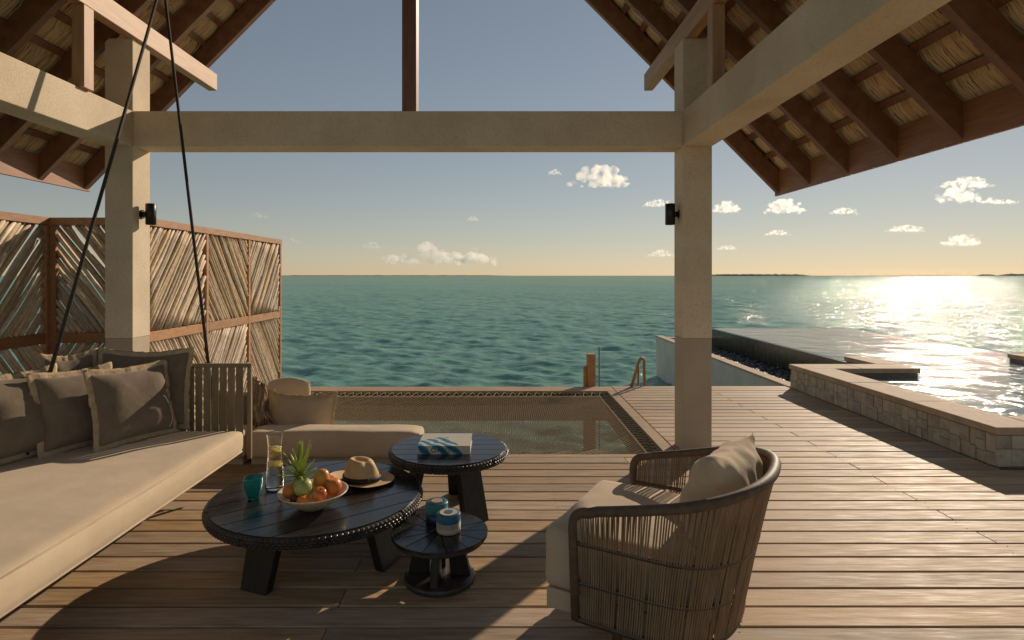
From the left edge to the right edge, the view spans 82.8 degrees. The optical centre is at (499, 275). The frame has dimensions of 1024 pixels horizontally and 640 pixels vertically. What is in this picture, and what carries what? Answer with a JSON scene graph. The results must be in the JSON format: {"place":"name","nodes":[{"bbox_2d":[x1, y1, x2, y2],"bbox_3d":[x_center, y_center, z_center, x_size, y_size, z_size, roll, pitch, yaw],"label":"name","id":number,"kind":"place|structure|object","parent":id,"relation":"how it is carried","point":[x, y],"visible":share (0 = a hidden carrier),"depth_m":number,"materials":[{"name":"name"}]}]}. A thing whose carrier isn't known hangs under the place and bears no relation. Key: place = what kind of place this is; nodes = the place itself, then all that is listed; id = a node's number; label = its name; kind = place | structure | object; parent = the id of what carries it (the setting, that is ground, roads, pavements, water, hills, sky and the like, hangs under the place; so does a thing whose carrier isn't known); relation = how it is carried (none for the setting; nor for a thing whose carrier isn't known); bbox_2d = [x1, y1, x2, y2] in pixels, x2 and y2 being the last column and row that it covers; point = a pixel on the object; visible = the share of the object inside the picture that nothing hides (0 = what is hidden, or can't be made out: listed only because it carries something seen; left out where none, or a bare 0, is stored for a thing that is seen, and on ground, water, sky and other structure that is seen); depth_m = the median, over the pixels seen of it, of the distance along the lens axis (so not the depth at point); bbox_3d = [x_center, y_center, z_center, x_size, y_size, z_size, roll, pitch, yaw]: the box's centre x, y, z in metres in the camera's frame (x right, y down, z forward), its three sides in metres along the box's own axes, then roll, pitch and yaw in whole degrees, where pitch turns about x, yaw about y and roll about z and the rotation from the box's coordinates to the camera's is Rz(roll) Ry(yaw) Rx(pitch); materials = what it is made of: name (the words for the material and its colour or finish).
{"place":"outdoors","nodes":[
{"label":"outdoors","id":0,"kind":"place"},
{"bbox_2d":[0,276,1023,453],"bbox_3d":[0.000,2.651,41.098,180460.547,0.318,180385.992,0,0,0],"label":"sea","id":1,"kind":"structure","parent":0,"point":[445,331],"depth_m":34.78,"materials":[{"name":"liquid"}]},
{"bbox_2d":[283,275,499,275],"bbox_3d":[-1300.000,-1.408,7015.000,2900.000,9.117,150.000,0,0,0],"label":"island","id":2,"kind":"structure","parent":1,"relation":"on","point":[391,275],"depth_m":6966.57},
{"bbox_2d":[0,386,1023,639],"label":"deck","id":3,"kind":"structure","parent":1,"relation":"in","point":[874,530],"depth_m":3.26,"materials":[{"name":"brown wood"}]},
{"bbox_2d":[0,211,281,421],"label":"privacy screen","id":4,"kind":"object","parent":3,"relation":"on","point":[243,322],"visible":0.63,"depth_m":5.87,"materials":[{"name":"brown wood"}]},
{"bbox_2d":[194,424,255,464],"bbox_3d":[-2.377,1.448,4.989,0.498,0.299,0.305,0,0,0],"label":"bolster","id":5,"kind":"object","parent":3,"relation":"on","point":[239,460],"visible":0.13,"depth_m":4.90,"materials":[{"name":"fabric"}]},
{"bbox_2d":[201,461,422,595],"bbox_3d":[-1.055,1.431,3.385,1.215,0.334,1.215,0,0,0],"label":"coffee table","id":6,"kind":"object","parent":3,"relation":"on","point":[265,529],"visible":0.86,"depth_m":3.05,"materials":[{"name":"black wood"}]},
{"bbox_2d":[243,474,263,499],"bbox_3d":[-1.392,1.202,3.290,0.106,0.122,0.106,0,0,0],"label":"tumbler","id":7,"kind":"object","parent":6,"relation":"on","point":[253,485],"visible":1,"depth_m":3.26,"materials":[{"name":"teal glass"}]},
{"bbox_2d":[265,430,284,491],"bbox_3d":[-1.325,1.095,3.430,0.110,0.335,0.110,0,0,0],"label":"carafe","id":8,"kind":"object","parent":6,"relation":"on","point":[274,482],"visible":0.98,"depth_m":3.39,"materials":[{"name":"clear glass"}]},
{"bbox_2d":[277,479,347,511],"bbox_3d":[-1.015,1.216,3.165,0.372,0.094,0.372,0,0,0],"label":"fruit bowl","id":9,"kind":"object","parent":6,"relation":"on","point":[311,506],"visible":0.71,"depth_m":3.06,"materials":[{"name":"beige ceramic"}]},
{"bbox_2d":[282,483,294,498],"bbox_3d":[-1.128,1.168,3.137,0.084,0.077,0.084,0,0,0],"label":"orange","id":10,"kind":"object","parent":9,"relation":"in","point":[288,491],"visible":0.66,"depth_m":3.10,"materials":[{"name":"orange food"}]},
{"bbox_2d":[290,494,298,502],"bbox_3d":[-1.085,1.189,3.083,0.052,0.048,0.052,0,0,0],"label":"plum","id":11,"kind":"object","parent":9,"relation":"in","point":[293,497],"visible":0.6,"depth_m":3.06,"materials":[{"name":"purple food"}]},
{"bbox_2d":[277,439,317,486],"bbox_3d":[-1.103,1.053,3.188,0.218,0.314,0.224,0,0,-29],"label":"pineapple","id":12,"kind":"object","parent":9,"relation":"in","point":[298,464],"visible":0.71,"depth_m":3.17,"materials":[{"name":"green plant"}]},
{"bbox_2d":[296,495,308,502],"bbox_3d":[-1.033,1.190,3.053,0.066,0.061,0.066,0,0,0],"label":"orange","id":13,"kind":"object","parent":9,"relation":"in","point":[303,499],"visible":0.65,"depth_m":3.04,"materials":[{"name":"orange food"}]},
{"bbox_2d":[294,478,312,495],"bbox_3d":[-1.049,1.136,3.110,0.100,0.099,0.100,0,0,0],"label":"melon","id":14,"kind":"object","parent":9,"relation":"in","point":[303,486],"visible":0.87,"depth_m":3.08,"materials":[{"name":"green food"}]},
{"bbox_2d":[311,486,327,501],"bbox_3d":[-0.960,1.170,3.103,0.084,0.086,0.084,0,0,0],"label":"apple","id":15,"kind":"object","parent":9,"relation":"in","point":[319,493],"visible":0.88,"depth_m":3.08,"materials":[{"name":"red food"}]},
{"bbox_2d":[313,469,329,487],"bbox_3d":[-0.979,1.124,3.195,0.088,0.117,0.086,0,0,0],"label":"mango","id":16,"kind":"object","parent":9,"relation":"in","point":[321,477],"visible":0.7,"depth_m":3.17,"materials":[{"name":"orange food"}]},
{"bbox_2d":[324,477,341,494],"bbox_3d":[-0.909,1.155,3.177,0.092,0.085,0.092,0,0,0],"label":"orange","id":17,"kind":"object","parent":9,"relation":"in","point":[333,486],"visible":0.95,"depth_m":3.15,"materials":[{"name":"orange food"}]},
{"bbox_2d":[330,456,394,487],"bbox_3d":[-0.842,1.186,3.555,0.398,0.137,0.345,0,0,0],"label":"straw hat","id":18,"kind":"object","parent":6,"relation":"on","point":[361,471],"visible":0.95,"depth_m":3.50,"materials":[{"name":"beige wicker"}]},
{"bbox_2d":[246,424,424,464],"bbox_3d":[-1.388,1.447,4.987,1.481,0.300,0.309,0,0,0],"label":"bolster","id":19,"kind":"object","parent":3,"relation":"on","point":[375,443],"visible":0.67,"depth_m":4.84,"materials":[{"name":"fabric"}]},
{"bbox_2d":[186,387,679,457],"bbox_3d":[-0.854,1.664,6.735,4.932,0.134,3.220,0,0,0],"label":"overwater net","id":20,"kind":"object","parent":3,"relation":"attached to","point":[654,437],"visible":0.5,"depth_m":6.97,"materials":[{"name":"beige fabric"}]},
{"bbox_2d":[211,389,275,427],"bbox_3d":[-2.360,1.307,5.288,0.592,0.518,0.190,0,0,0],"label":"pillow","id":21,"kind":"object","parent":20,"relation":"on","point":[245,409],"visible":0.13,"depth_m":5.27,"materials":[{"name":"grey fabric"}]},
{"bbox_2d":[266,377,310,395],"bbox_3d":[-2.060,1.300,5.610,0.464,0.605,0.254,0,0,0],"label":"round cushion","id":22,"kind":"object","parent":20,"relation":"on","point":[292,386],"visible":0.29,"depth_m":5.63,"materials":[{"name":"beige fabric"}]},
{"bbox_2d":[268,391,337,424],"bbox_3d":[-1.798,1.330,5.260,0.639,0.535,0.196,0,0,0],"label":"pillow","id":23,"kind":"object","parent":20,"relation":"on","point":[287,409],"visible":0.55,"depth_m":5.26,"materials":[{"name":"beige fabric"}]},
{"bbox_2d":[245,376,274,426],"bbox_3d":[-2.142,1.139,5.206,0.309,0.469,0.099,0,0,4],"label":"throw","id":24,"kind":"object","parent":23,"relation":"on","point":[260,413],"visible":0.89,"depth_m":5.20,"materials":[{"name":"beige fabric"}]},
{"bbox_2d":[391,512,487,597],"bbox_3d":[-0.313,1.469,3.055,0.506,0.258,0.506,0,0,0],"label":"side table","id":25,"kind":"object","parent":3,"relation":"on","point":[440,566],"visible":0.9,"depth_m":2.97,"materials":[{"name":"black wood"}]},
{"bbox_2d":[426,497,447,524],"bbox_3d":[-0.340,1.283,3.170,0.122,0.112,0.122,0,0,0],"label":"candle","id":26,"kind":"object","parent":25,"relation":"on","point":[434,505],"visible":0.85,"depth_m":3.12,"materials":[{"name":"blue wax"}]},
{"bbox_2d":[436,508,460,535],"bbox_3d":[-0.266,1.288,3.045,0.128,0.102,0.128,0,0,0],"label":"candle","id":27,"kind":"object","parent":25,"relation":"on","point":[448,521],"visible":1,"depth_m":3.00,"materials":[{"name":"beige wax"}]},
{"bbox_2d":[388,432,507,521],"bbox_3d":[-0.345,1.384,3.965,0.818,0.428,0.818,0,0,0],"label":"side table","id":28,"kind":"object","parent":3,"relation":"on","point":[463,473],"visible":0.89,"depth_m":3.75,"materials":[{"name":"black wood"}]},
{"bbox_2d":[417,433,471,453],"bbox_3d":[-0.362,1.141,3.947,0.345,0.055,0.305,0,0,0],"label":"book","id":29,"kind":"object","parent":28,"relation":"on","point":[445,443],"visible":1,"depth_m":3.85,"materials":[{"name":"paper"}]},
{"bbox_2d":[0,0,1023,449],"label":"pavilion","id":30,"kind":"structure","parent":3,"relation":"on","point":[782,96],"depth_m":5.26,"materials":[{"name":"beige paint"}]},
{"bbox_2d":[0,0,251,618],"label":"daybed","id":31,"kind":"object","parent":30,"relation":"hanging from","point":[62,514],"visible":0.73,"depth_m":3.30,"materials":[{"name":"beige fabric"}]},
{"bbox_2d":[0,363,56,465],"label":"pillow","id":32,"kind":"object","parent":31,"relation":"on","point":[22,429],"visible":0.49,"depth_m":3.57,"materials":[{"name":"grey fabric"}]},
{"bbox_2d":[38,348,97,371],"bbox_3d":[-3.045,0.840,4.136,0.190,0.609,0.370,0,0,35],"label":"pillow","id":33,"kind":"object","parent":31,"relation":"on","point":[83,360],"visible":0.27,"depth_m":4.16,"materials":[{"name":"grey fabric"}]},
{"bbox_2d":[26,362,111,458],"bbox_3d":[-2.804,0.883,3.870,0.247,0.537,0.543,0,0,24],"label":"pillow","id":34,"kind":"object","parent":31,"relation":"on","point":[61,398],"visible":0.59,"depth_m":3.73,"materials":[{"name":"grey fabric"}]},
{"bbox_2d":[83,359,178,452],"bbox_3d":[-2.523,0.884,4.010,0.241,0.537,0.590,0,0,24],"label":"pillow","id":35,"kind":"object","parent":31,"relation":"on","point":[131,404],"visible":1,"depth_m":3.92,"materials":[{"name":"grey fabric"}]},
{"bbox_2d":[98,347,193,429],"bbox_3d":[-2.641,0.838,4.305,0.713,0.608,0.192,0,0,0],"label":"pillow","id":36,"kind":"object","parent":31,"relation":"on","point":[180,360],"visible":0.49,"depth_m":4.32,"materials":[{"name":"grey fabric"}]},
{"bbox_2d":[139,203,155,224],"bbox_3d":[-3.256,-0.570,5.390,0.130,0.196,0.090,0,0,0],"label":"wall lamp","id":37,"kind":"object","parent":30,"relation":"attached to","point":[148,214],"visible":1,"depth_m":5.36,"materials":[{"name":"black metal"}]},
{"bbox_2d":[665,203,679,224],"bbox_3d":[1.604,-0.570,5.390,0.122,0.196,0.090,0,0,0],"label":"wall lamp","id":38,"kind":"object","parent":30,"relation":"attached to","point":[671,213],"visible":1,"depth_m":5.35,"materials":[{"name":"black metal"}]},
{"bbox_2d":[630,357,645,386],"bbox_3d":[2.016,1.993,8.435,0.312,1.616,0.074,0,0,-26],"label":"ladder handrail","id":39,"kind":"object","parent":3,"relation":"attached to","point":[637,371],"visible":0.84,"depth_m":8.44,"materials":[{"name":"silver metal"}]},
{"bbox_2d":[546,446,780,639],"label":"armchair","id":40,"kind":"object","parent":3,"relation":"on","point":[623,559],"visible":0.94,"depth_m":2.33,"materials":[{"name":"brown wicker"}]},
{"bbox_2d":[679,432,762,548],"bbox_3d":[0.983,0.943,2.557,0.298,0.406,0.554,0,0,35],"label":"back cushion","id":41,"kind":"object","parent":40,"relation":"on","point":[726,467],"visible":0.56,"depth_m":2.39,"materials":[{"name":"beige fabric"}]},
{"bbox_2d":[583,347,599,452],"bbox_3d":[1.358,2.120,8.490,0.246,2.160,0.120,0,0,0],"label":"mooring post","id":42,"kind":"object","parent":1,"relation":"in","point":[589,373],"visible":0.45,"depth_m":8.44,"materials":[{"name":"brown wood"}]},
{"bbox_2d":[712,274,809,275],"bbox_3d":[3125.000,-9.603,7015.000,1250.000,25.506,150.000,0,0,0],"label":"island","id":43,"kind":"structure","parent":1,"relation":"on","point":[759,275],"depth_m":6952.79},
{"bbox_2d":[712,328,845,371],"bbox_3d":[7.400,2.001,10.245,6.000,1.199,10.290,0,0,0],"label":"pool basin","id":44,"kind":"object","parent":1,"relation":"in","point":[775,355],"visible":0.11,"depth_m":12.16,"materials":[{"name":"tile"}]},
{"bbox_2d":[655,335,790,387],"bbox_3d":[4.875,2.394,11.880,1.450,1.612,7.119,0,0,0],"label":"overflow channel","id":45,"kind":"object","parent":44,"relation":"attached to","point":[726,372],"visible":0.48,"depth_m":10.92,"materials":[{"name":"stone"}]},
{"bbox_2d":[712,346,790,381],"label":"pebbles","id":46,"kind":"object","parent":45,"relation":"on","point":[778,372],"visible":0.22,"depth_m":11.97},
{"bbox_2d":[713,328,1023,415],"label":"pool water","id":47,"kind":"structure","parent":44,"relation":"in","point":[989,381],"depth_m":9.54,"materials":[{"name":"liquid"}]},
{"bbox_2d":[789,354,1023,469],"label":"pool wall","id":48,"kind":"structure","parent":44,"relation":"on","point":[983,436],"depth_m":5.97,"materials":[{"name":"stone"}]},
{"bbox_2d":[998,273,1023,275],"bbox_3d":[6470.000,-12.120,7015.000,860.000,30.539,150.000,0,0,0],"label":"island","id":49,"kind":"structure","parent":1,"relation":"on","point":[1010,274],"depth_m":6968.57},
{"bbox_2d":[0,0,1023,275],"label":"sky","id":50,"kind":"structure","parent":0,"point":[957,210],"materials":[{"name":"blue"}]}
]}

